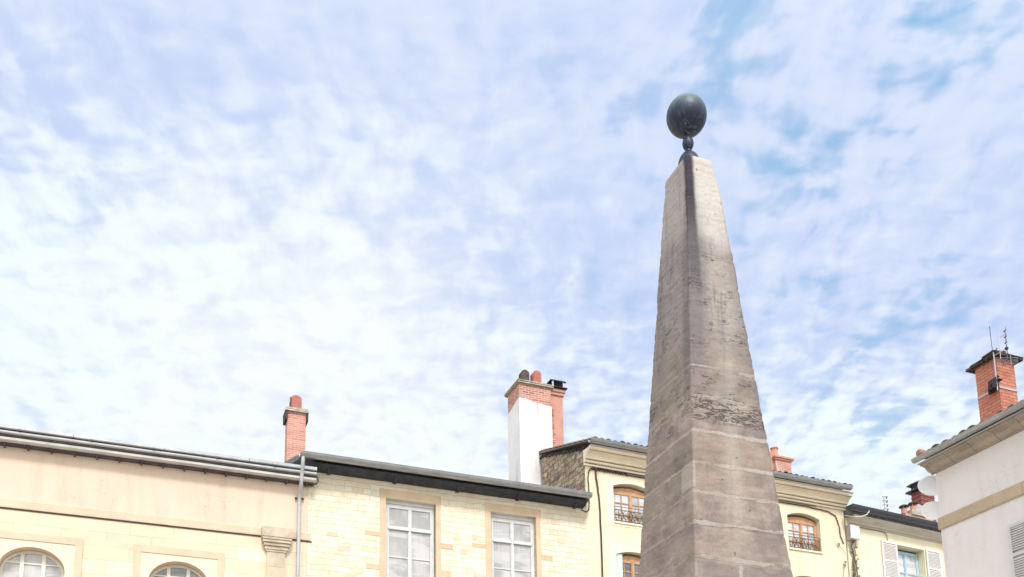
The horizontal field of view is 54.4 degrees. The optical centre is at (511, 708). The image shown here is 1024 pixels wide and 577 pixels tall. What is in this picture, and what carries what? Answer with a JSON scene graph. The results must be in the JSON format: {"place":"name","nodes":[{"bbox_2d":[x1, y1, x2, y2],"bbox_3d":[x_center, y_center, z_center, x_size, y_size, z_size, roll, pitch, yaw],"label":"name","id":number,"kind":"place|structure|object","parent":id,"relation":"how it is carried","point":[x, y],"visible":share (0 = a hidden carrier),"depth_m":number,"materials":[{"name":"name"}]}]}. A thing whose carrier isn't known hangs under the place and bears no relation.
{"place":"outdoors","nodes":[
{"label":"outdoors","id":0,"kind":"place"},
{"bbox_2d":[0,424,316,576],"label":"plastered hall","id":1,"kind":"structure","parent":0,"point":[192,513],"depth_m":25.14,"materials":[{"name":"beige paint"}]},
{"bbox_2d":[0,551,64,576],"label":"window","id":2,"kind":"structure","parent":1,"relation":"in","point":[23,563],"depth_m":24.29,"materials":[{"name":"white glass"}]},
{"bbox_2d":[150,565,202,576],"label":"window","id":3,"kind":"structure","parent":1,"relation":"in","point":[170,570],"depth_m":25.54,"materials":[{"name":"white glass"}]},
{"bbox_2d":[283,370,592,576],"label":"stone house","id":4,"kind":"structure","parent":0,"point":[369,518],"depth_m":28.41,"materials":[{"name":"beige stone"}]},
{"bbox_2d":[386,503,433,576],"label":"window","id":5,"kind":"structure","parent":4,"relation":"in","point":[409,530],"depth_m":27.96,"materials":[{"name":"white glass"}]},
{"bbox_2d":[491,517,534,576],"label":"window","id":6,"kind":"structure","parent":4,"relation":"in","point":[512,541],"depth_m":29.14,"materials":[{"name":"white glass"}]},
{"bbox_2d":[0,0,1023,521],"label":"sky","id":7,"kind":"structure","parent":0,"point":[380,215],"materials":[{"name":"blue"}]},
{"bbox_2d":[539,436,853,576],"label":"yellow house","id":8,"kind":"structure","parent":0,"point":[609,474],"depth_m":31.22,"materials":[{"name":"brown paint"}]},
{"bbox_2d":[613,488,644,524],"bbox_3d":[3.680,-6.291,31.042,1.365,1.210,0.080,3,-11,-24],"label":"window","id":9,"kind":"structure","parent":8,"relation":"in","point":[623,497],"depth_m":31.03,"materials":[{"name":"brown wood"}]},
{"bbox_2d":[622,556,640,576],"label":"window","id":10,"kind":"structure","parent":8,"relation":"in","point":[630,564],"depth_m":30.67,"materials":[{"name":"brown wood"}]},
{"bbox_2d":[787,517,817,550],"bbox_3d":[9.800,-5.922,33.749,1.365,1.210,0.080,3,-11,-24],"label":"window","id":11,"kind":"structure","parent":8,"relation":"in","point":[799,526],"depth_m":33.78,"materials":[{"name":"brown wood"}]},
{"bbox_2d":[911,350,1023,576],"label":"white house","id":12,"kind":"structure","parent":0,"point":[978,469],"depth_m":21.93,"materials":[{"name":"paint"}]},
{"bbox_2d":[918,475,937,495],"bbox_3d":[9.889,-5.249,23.445,0.624,0.585,0.318,-5,-11,20],"label":"satellite dish","id":13,"kind":"object","parent":12,"relation":"attached to","point":[927,485],"visible":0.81,"depth_m":23.48,"materials":[{"name":"metal"}]},
{"bbox_2d":[921,501,939,519],"bbox_3d":[9.921,-4.646,23.341,0.604,0.527,0.306,-5,-11,23],"label":"satellite dish","id":14,"kind":"object","parent":12,"relation":"attached to","point":[930,510],"visible":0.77,"depth_m":23.38,"materials":[{"name":"metal"}]},
{"bbox_2d":[989,326,1017,390],"bbox_3d":[11.026,-8.225,22.519,0.523,1.620,1.661,-8,-12,34],"label":"tv antenna","id":15,"kind":"object","parent":12,"relation":"attached to","point":[1006,349],"visible":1,"depth_m":23.00,"materials":[{"name":"metal"}]},
{"label":"ground","id":16,"kind":"structure","parent":0,"visible":0},
{"bbox_2d":[638,93,792,576],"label":"obelisk","id":17,"kind":"object","parent":16,"relation":"on","point":[711,507],"visible":1,"depth_m":12.18,"materials":[{"name":"stone"}]},
{"bbox_2d":[843,480,945,576],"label":"pale yellow house","id":18,"kind":"structure","parent":16,"relation":"on","point":[905,543],"depth_m":35.28,"materials":[{"name":"paint"}]},
{"bbox_2d":[850,540,859,576],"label":"climbing plant","id":19,"kind":"object","parent":18,"relation":"attached to","point":[854,560],"visible":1,"depth_m":34.22,"materials":[{"name":"green plant"}]},
{"bbox_2d":[880,496,888,510],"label":"tv antenna","id":20,"kind":"object","parent":18,"relation":"attached to","point":[884,503],"visible":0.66,"depth_m":41.61,"materials":[{"name":"metal"}]},
{"bbox_2d":[898,551,918,576],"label":"window","id":21,"kind":"structure","parent":18,"relation":"in","point":[908,562],"depth_m":36.08,"materials":[{"name":"glass"}]},
{"bbox_2d":[907,504,921,510],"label":"satellite dish","id":22,"kind":"object","parent":18,"relation":"attached to","point":[918,506],"visible":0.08,"depth_m":42.48,"materials":[{"name":"metal"}]}
]}

